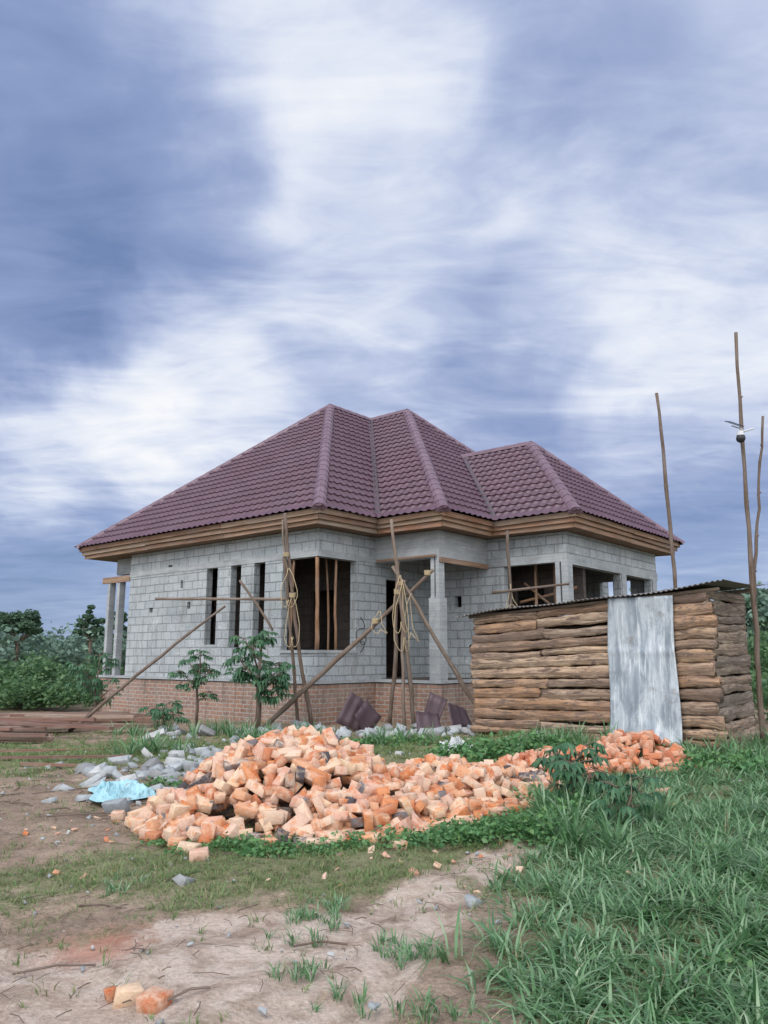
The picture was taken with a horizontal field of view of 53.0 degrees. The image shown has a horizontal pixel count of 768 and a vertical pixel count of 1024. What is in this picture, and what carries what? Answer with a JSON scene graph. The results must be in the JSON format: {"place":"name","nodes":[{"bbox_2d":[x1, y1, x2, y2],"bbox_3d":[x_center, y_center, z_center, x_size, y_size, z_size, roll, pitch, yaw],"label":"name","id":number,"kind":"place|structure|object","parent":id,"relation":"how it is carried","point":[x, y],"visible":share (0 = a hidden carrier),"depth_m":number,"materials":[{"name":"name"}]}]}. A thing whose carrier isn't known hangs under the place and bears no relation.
{"place":"outdoors","nodes":[
{"label":"outdoors","id":0,"kind":"place"},
{"bbox_2d":[0,781,596,1023],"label":"short grass","id":1,"kind":"structure","parent":0,"point":[191,871],"depth_m":5.62,"materials":[{"name":"green plant"}]},
{"bbox_2d":[79,508,679,561],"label":"fascia boards","id":2,"kind":"object","parent":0,"point":[561,520],"visible":0.53,"depth_m":19.39,"materials":[{"name":"brown wood"}]},
{"bbox_2d":[76,404,683,548],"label":"ridge caps","id":3,"kind":"object","parent":2,"relation":"on","point":[438,496],"visible":0.56,"depth_m":22.42,"materials":[{"name":"metal"}]},
{"bbox_2d":[80,409,326,545],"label":"roof tiles","id":4,"kind":"object","parent":3,"relation":"attached to","point":[278,473],"visible":0.99,"depth_m":22.55,"materials":[{"name":"metal"}]},
{"bbox_2d":[74,506,358,549],"bbox_3d":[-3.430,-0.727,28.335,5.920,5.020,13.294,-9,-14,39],"label":"gutter","id":5,"kind":"object","parent":3,"relation":"attached to","point":[285,511],"visible":0.06,"depth_m":27.76,"materials":[{"name":"wood"}]},
{"bbox_2d":[318,408,377,517],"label":"roof tiles","id":6,"kind":"object","parent":3,"relation":"attached to","point":[351,484],"visible":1,"depth_m":21.62,"materials":[{"name":"metal"}]},
{"bbox_2d":[370,412,444,517],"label":"roof tiles","id":7,"kind":"object","parent":3,"relation":"attached to","point":[403,487],"visible":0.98,"depth_m":21.61,"materials":[{"name":"metal"}]},
{"bbox_2d":[369,420,495,516],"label":"valley gutters","id":8,"kind":"object","parent":3,"relation":"on","point":[484,497],"visible":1,"depth_m":22.18,"materials":[{"name":"metal"}]},
{"bbox_2d":[414,415,471,453],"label":"roof tiles","id":9,"kind":"object","parent":3,"relation":"on","point":[460,448],"visible":0.2,"depth_m":25.98,"materials":[{"name":"metal"}]},
{"bbox_2d":[413,414,494,519],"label":"roof tiles","id":10,"kind":"object","parent":3,"relation":"on","point":[459,488],"visible":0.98,"depth_m":21.61,"materials":[{"name":"metal"}]},
{"bbox_2d":[360,509,552,524],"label":"roof tiles","id":11,"kind":"object","parent":3,"relation":"attached to","point":[474,515],"visible":0.02,"depth_m":28.80,"materials":[{"name":"metal"}]},
{"bbox_2d":[464,445,576,519],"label":"roof tiles","id":12,"kind":"object","parent":3,"relation":"attached to","point":[514,482],"visible":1,"depth_m":21.10,"materials":[{"name":"metal"}]},
{"bbox_2d":[538,448,684,542],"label":"roof tiles","id":13,"kind":"object","parent":3,"relation":"attached to","point":[590,497],"visible":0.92,"depth_m":21.65,"materials":[{"name":"metal"}]},
{"bbox_2d":[552,511,679,543],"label":"roof tiles","id":14,"kind":"object","parent":3,"relation":"attached to","point":[635,528],"visible":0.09,"depth_m":24.26,"materials":[{"name":"wood"}]},
{"bbox_2d":[92,523,670,561],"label":"soffit","id":15,"kind":"structure","parent":2,"relation":"attached to","point":[116,558],"depth_m":19.93,"materials":[{"name":"brown wood"}]},
{"bbox_2d":[0,726,766,789],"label":"short grass","id":16,"kind":"structure","parent":0,"point":[101,760],"depth_m":12.91,"materials":[{"name":"green plant"}]},
{"bbox_2d":[0,670,767,1023],"bbox_3d":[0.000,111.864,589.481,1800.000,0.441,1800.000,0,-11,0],"label":"ground","id":17,"kind":"structure","parent":0,"point":[236,994],"depth_m":4.60,"materials":[{"name":"soil"}]},
{"bbox_2d":[0,609,43,664],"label":"umbrella tree","id":18,"kind":"object","parent":17,"relation":"on","point":[29,623],"visible":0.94,"depth_m":47.08,"materials":[{"name":"green plant"}]},
{"bbox_2d":[0,649,124,709],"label":"bushes","id":19,"kind":"object","parent":17,"relation":"on","point":[34,683],"visible":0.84,"depth_m":24.36,"materials":[{"name":"green plant"}]},
{"bbox_2d":[0,616,126,673],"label":"distant trees","id":20,"kind":"object","parent":17,"relation":"on","point":[62,648],"visible":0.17,"depth_m":50.06,"materials":[{"name":"green plant"}]},
{"bbox_2d":[0,711,173,766],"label":"timber planks","id":21,"kind":"object","parent":17,"relation":"on","point":[7,724],"visible":0.86,"depth_m":16.47,"materials":[{"name":"brown wood"}]},
{"bbox_2d":[72,604,105,665],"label":"round tree","id":22,"kind":"object","parent":17,"relation":"on","point":[85,620],"visible":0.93,"depth_m":49.32,"materials":[{"name":"green plant"}]},
{"bbox_2d":[63,652,123,708],"bbox_3d":[-7.678,4.637,20.314,1.532,1.839,1.508,4,-11,-22],"label":"papaya sapling","id":23,"kind":"object","parent":17,"relation":"on","point":[96,688],"visible":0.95,"depth_m":20.10,"materials":[{"name":"green plant"}]},
{"bbox_2d":[113,611,127,670],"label":"round tree","id":24,"kind":"object","parent":17,"relation":"on","point":[125,620],"visible":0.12,"depth_m":51.35,"materials":[{"name":"green plant"}]},
{"bbox_2d":[88,779,155,801],"bbox_3d":[-3.049,3.183,8.917,0.746,0.148,1.035,6,-12,-28],"label":"plastic sack","id":25,"kind":"object","parent":17,"relation":"on","point":[103,791],"visible":0.96,"depth_m":8.71,"materials":[{"name":"blue plastic"}]},
{"bbox_2d":[137,700,190,724],"bbox_3d":[-4.681,4.299,16.077,0.992,0.726,1.077,10,-14,-42],"label":"castor plant","id":26,"kind":"object","parent":17,"relation":"on","point":[156,712],"visible":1,"depth_m":16.00,"materials":[{"name":"green plant"}]},
{"bbox_2d":[167,649,221,726],"bbox_3d":[-4.388,4.125,18.024,1.225,1.792,1.210,0,-11,0],"label":"papaya sapling","id":27,"kind":"object","parent":17,"relation":"on","point":[196,671],"visible":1,"depth_m":17.88,"materials":[{"name":"green plant"}]},
{"bbox_2d":[0,740,402,835],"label":"rubble pile","id":28,"kind":"object","parent":17,"relation":"on","point":[173,764],"visible":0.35,"depth_m":10.38,"materials":[{"name":"concrete"}]},
{"bbox_2d":[220,630,296,729],"bbox_3d":[-2.732,3.681,16.749,1.719,2.214,1.899,0,-11,0],"label":"papaya sapling","id":29,"kind":"object","parent":17,"relation":"on","point":[264,681],"visible":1,"depth_m":16.49,"materials":[{"name":"green plant"}]},
{"bbox_2d":[95,867,477,1023],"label":"grass tufts","id":30,"kind":"object","parent":17,"relation":"on","point":[409,954],"visible":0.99,"depth_m":4.08,"materials":[{"name":"green plant"}]},
{"bbox_2d":[96,678,478,725],"bbox_3d":[0.268,5.890,23.944,13.930,1.430,11.980,-9,-14,39],"label":"foundation","id":31,"kind":"object","parent":17,"relation":"on","point":[237,701],"visible":0.21,"depth_m":19.26,"materials":[{"name":"brick"}]},
{"bbox_2d":[96,675,478,683],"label":"floor slab","id":32,"kind":"structure","parent":31,"relation":"on","point":[339,681],"depth_m":19.22,"materials":[{"name":"concrete"}]},
{"bbox_2d":[120,674,470,679],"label":"earth floor","id":33,"kind":"structure","parent":32,"relation":"on","point":[400,677],"depth_m":19.84,"materials":[{"name":"brown soil"}]},
{"bbox_2d":[102,530,657,680],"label":"concrete beams columns","id":34,"kind":"structure","parent":33,"relation":"on","point":[439,543],"depth_m":19.56,"materials":[{"name":"grey concrete"}]},
{"bbox_2d":[102,554,488,583],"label":"formwork planks","id":35,"kind":"object","parent":34,"relation":"on","point":[118,579],"visible":1,"depth_m":19.79,"materials":[{"name":"brown wood"}]},
{"bbox_2d":[211,558,586,674],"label":"partition walls","id":36,"kind":"structure","parent":33,"relation":"on","point":[304,576],"depth_m":21.65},
{"bbox_2d":[125,528,656,680],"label":"block walls","id":37,"kind":"structure","parent":32,"relation":"on","point":[156,628],"depth_m":20.62,"materials":[{"name":"concrete"}]},
{"bbox_2d":[356,617,365,652],"bbox_3d":[-0.571,3.074,19.251,0.024,0.878,0.395,-9,-14,39],"label":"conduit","id":38,"kind":"object","parent":37,"relation":"attached to","point":[365,637],"visible":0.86,"depth_m":19.26,"materials":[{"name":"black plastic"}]},
{"bbox_2d":[288,556,576,649],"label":"window props","id":39,"kind":"object","parent":32,"relation":"on","point":[535,598],"depth_m":19.03,"materials":[{"name":"brown wood"}]},
{"bbox_2d":[0,762,586,1023],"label":"twigs","id":40,"kind":"object","parent":17,"relation":"on","point":[184,991],"visible":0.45,"depth_m":4.92,"materials":[{"name":"brown wood"}]},
{"bbox_2d":[142,719,478,741],"bbox_3d":[-0.704,4.510,15.880,7.980,0.431,2.638,0,-11,0],"label":"rubble pile","id":41,"kind":"object","parent":17,"relation":"on","point":[344,731],"visible":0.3,"depth_m":15.47,"materials":[{"name":"concrete"}]},
{"bbox_2d":[68,513,569,732],"bbox_3d":[-1.457,2.844,19.453,11.556,5.037,4.771,0,-11,0],"label":"timber scaffold","id":42,"kind":"object","parent":17,"relation":"on","point":[399,596],"visible":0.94,"depth_m":17.56,"materials":[{"name":"brown wood"}]},
{"bbox_2d":[22,793,630,893],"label":"brick chips","id":43,"kind":"object","parent":17,"relation":"on","point":[436,865],"visible":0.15,"depth_m":6.16,"materials":[{"name":"orange brick"}]},
{"bbox_2d":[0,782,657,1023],"bbox_3d":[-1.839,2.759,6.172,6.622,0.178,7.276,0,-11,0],"label":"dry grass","id":44,"kind":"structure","parent":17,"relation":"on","point":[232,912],"depth_m":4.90,"materials":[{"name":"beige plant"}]},
{"bbox_2d":[336,692,364,730],"bbox_3d":[-0.642,4.293,16.527,0.812,0.851,0.174,5,-12,-23],"label":"roof sheet offcut","id":45,"kind":"object","parent":17,"relation":"on","point":[354,703],"visible":0.73,"depth_m":16.53,"materials":[{"name":"purple metal"}]},
{"bbox_2d":[355,700,381,729],"bbox_3d":[-0.343,4.361,16.343,0.453,0.384,0.600,31,37,12],"label":"roof sheet offcut","id":46,"kind":"object","parent":17,"relation":"on","point":[367,715],"visible":0.83,"depth_m":16.35,"materials":[{"name":"purple metal"}]},
{"bbox_2d":[0,731,766,1023],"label":"scattered stones","id":47,"kind":"object","parent":17,"relation":"on","point":[179,879],"visible":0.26,"depth_m":5.02,"materials":[{"name":"stone"}]},
{"bbox_2d":[111,725,674,861],"bbox_3d":[0.121,2.877,8.695,5.981,0.972,3.925,6,-12,-29],"label":"brick pile","id":48,"kind":"object","parent":17,"relation":"on","point":[271,768],"visible":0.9,"depth_m":7.39,"materials":[{"name":"orange brick"}]},
{"bbox_2d":[416,711,440,730],"bbox_3d":[0.921,4.372,16.033,0.500,0.284,0.402,8,5,-10],"label":"roof sheet offcut","id":49,"kind":"object","parent":17,"relation":"on","point":[423,719],"visible":0.84,"depth_m":16.06,"materials":[{"name":"purple metal"}]},
{"bbox_2d":[424,692,446,719],"bbox_3d":[1.045,4.264,16.436,0.608,0.812,0.155,-3,-11,17],"label":"roof sheet offcut","id":50,"kind":"object","parent":17,"relation":"on","point":[435,704],"visible":0.56,"depth_m":16.49,"materials":[{"name":"purple metal"}]},
{"bbox_2d":[105,715,767,852],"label":"grass clumps","id":51,"kind":"object","parent":17,"relation":"on","point":[229,731],"visible":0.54,"depth_m":11.70,"materials":[{"name":"green plant"}]},
{"bbox_2d":[140,729,767,1023],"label":"broadleaf weeds","id":52,"kind":"object","parent":17,"relation":"on","point":[511,827],"visible":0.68,"depth_m":6.67,"materials":[{"name":"green plant"}]},
{"bbox_2d":[439,736,472,749],"bbox_3d":[1.146,3.743,12.524,0.611,0.210,0.495,2,-11,-11],"label":"plastic sack","id":53,"kind":"object","parent":17,"relation":"on","point":[454,740],"visible":0.31,"depth_m":12.46,"materials":[{"name":"white plastic"}]},
{"bbox_2d":[448,703,471,726],"bbox_3d":[1.622,4.358,16.337,0.600,0.334,0.453,23,6,-36],"label":"roof sheet offcut","id":54,"kind":"object","parent":17,"relation":"on","point":[458,715],"visible":0.83,"depth_m":16.32,"materials":[{"name":"purple metal"}]},
{"bbox_2d":[384,793,767,1023],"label":"tall grass","id":55,"kind":"structure","parent":17,"relation":"on","point":[738,860],"depth_m":4.42,"materials":[{"name":"green plant"}]},
{"bbox_2d":[529,742,623,800],"bbox_3d":[1.987,2.752,7.943,0.915,0.758,1.145,0,-11,0],"label":"castor plant","id":56,"kind":"object","parent":17,"relation":"on","point":[567,770],"visible":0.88,"depth_m":7.86,"materials":[{"name":"green plant"}]},
{"bbox_2d":[498,729,702,777],"bbox_3d":[3.087,3.456,11.025,3.071,0.615,1.744,0,-11,0],"label":"brick pile","id":57,"kind":"object","parent":17,"relation":"on","point":[621,750],"visible":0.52,"depth_m":10.83,"materials":[{"name":"orange brick"}]},
{"bbox_2d":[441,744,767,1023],"bbox_3d":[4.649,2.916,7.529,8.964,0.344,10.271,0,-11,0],"label":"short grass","id":58,"kind":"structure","parent":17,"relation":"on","point":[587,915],"depth_m":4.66,"materials":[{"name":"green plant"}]},
{"bbox_2d":[456,579,763,749],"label":"log shed","id":59,"kind":"structure","parent":17,"relation":"on","point":[671,665],"depth_m":13.18,"materials":[{"name":"brown wood"}]},
{"bbox_2d":[608,595,681,744],"bbox_3d":[4.233,2.671,12.651,1.205,2.553,0.245,-9,-14,39],"label":"sheet metal door","id":60,"kind":"structure","parent":59,"relation":"in","point":[643,678],"depth_m":12.68,"materials":[{"name":"silver metal"}]},
{"bbox_2d":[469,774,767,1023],"bbox_3d":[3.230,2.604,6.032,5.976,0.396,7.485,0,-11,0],"label":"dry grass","id":61,"kind":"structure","parent":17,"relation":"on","point":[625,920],"depth_m":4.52,"materials":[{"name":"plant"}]},
{"bbox_2d":[590,773,666,826],"bbox_3d":[2.240,2.658,7.029,0.714,0.508,0.634,10,-15,-44],"label":"castor plant","id":62,"kind":"object","parent":17,"relation":"on","point":[622,790],"visible":0.97,"depth_m":6.98,"materials":[{"name":"green plant"}]},
{"bbox_2d":[655,393,676,588],"bbox_3d":[5.851,0.910,15.598,0.270,6.954,0.127,0,-11,0],"label":"wooden pole","id":63,"kind":"object","parent":17,"relation":"on","point":[670,530],"visible":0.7,"depth_m":15.81,"materials":[{"name":"brown wood"}]},
{"bbox_2d":[570,736,767,819],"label":"tall grass","id":64,"kind":"structure","parent":17,"relation":"on","point":[759,789],"depth_m":9.29,"materials":[{"name":"green plant"}]},
{"bbox_2d":[629,581,767,638],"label":"distant trees","id":65,"kind":"object","parent":17,"relation":"on","point":[763,600],"visible":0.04,"depth_m":44.87,"materials":[{"name":"green plant"}]},
{"bbox_2d":[721,590,767,632],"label":"round tree","id":66,"kind":"object","parent":17,"relation":"on","point":[748,608],"visible":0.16,"depth_m":44.34,"materials":[{"name":"green plant"}]},
{"bbox_2d":[734,332,765,745],"bbox_3d":[6.293,0.293,13.255,0.407,7.303,0.121,9,-14,-38],"label":"wooden pole","id":67,"kind":"object","parent":17,"relation":"on","point":[760,708],"visible":0.94,"depth_m":13.04,"materials":[{"name":"brown wood"}]},
{"bbox_2d":[724,421,753,442],"bbox_3d":[6.253,-1.407,13.468,0.514,0.420,0.200,2,-11,-11],"label":"solar security camera","id":68,"kind":"object","parent":67,"relation":"attached to","point":[740,437],"visible":1,"depth_m":13.40,"materials":[{"name":"white plastic"}]},
{"bbox_2d":[739,623,767,719],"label":"bushes","id":69,"kind":"object","parent":17,"relation":"on","point":[763,655],"visible":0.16,"depth_m":23.51,"materials":[{"name":"green plant"}]},
{"bbox_2d":[745,587,767,614],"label":"round tree","id":70,"kind":"object","parent":17,"relation":"on","point":[763,590],"visible":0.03,"depth_m":52.29,"materials":[{"name":"green plant"}]},
{"bbox_2d":[753,416,763,596],"bbox_3d":[6.540,-0.136,13.488,0.609,3.257,0.138,4,-11,-23],"label":"wooden pole","id":71,"kind":"object","parent":17,"relation":"on","point":[759,506],"visible":0.84,"depth_m":13.46,"materials":[{"name":"brown wood"}]},
{"bbox_2d":[0,0,767,639],"label":"sky","id":72,"kind":"structure","parent":0,"point":[224,224],"materials":[{"name":"blue"}]}
]}

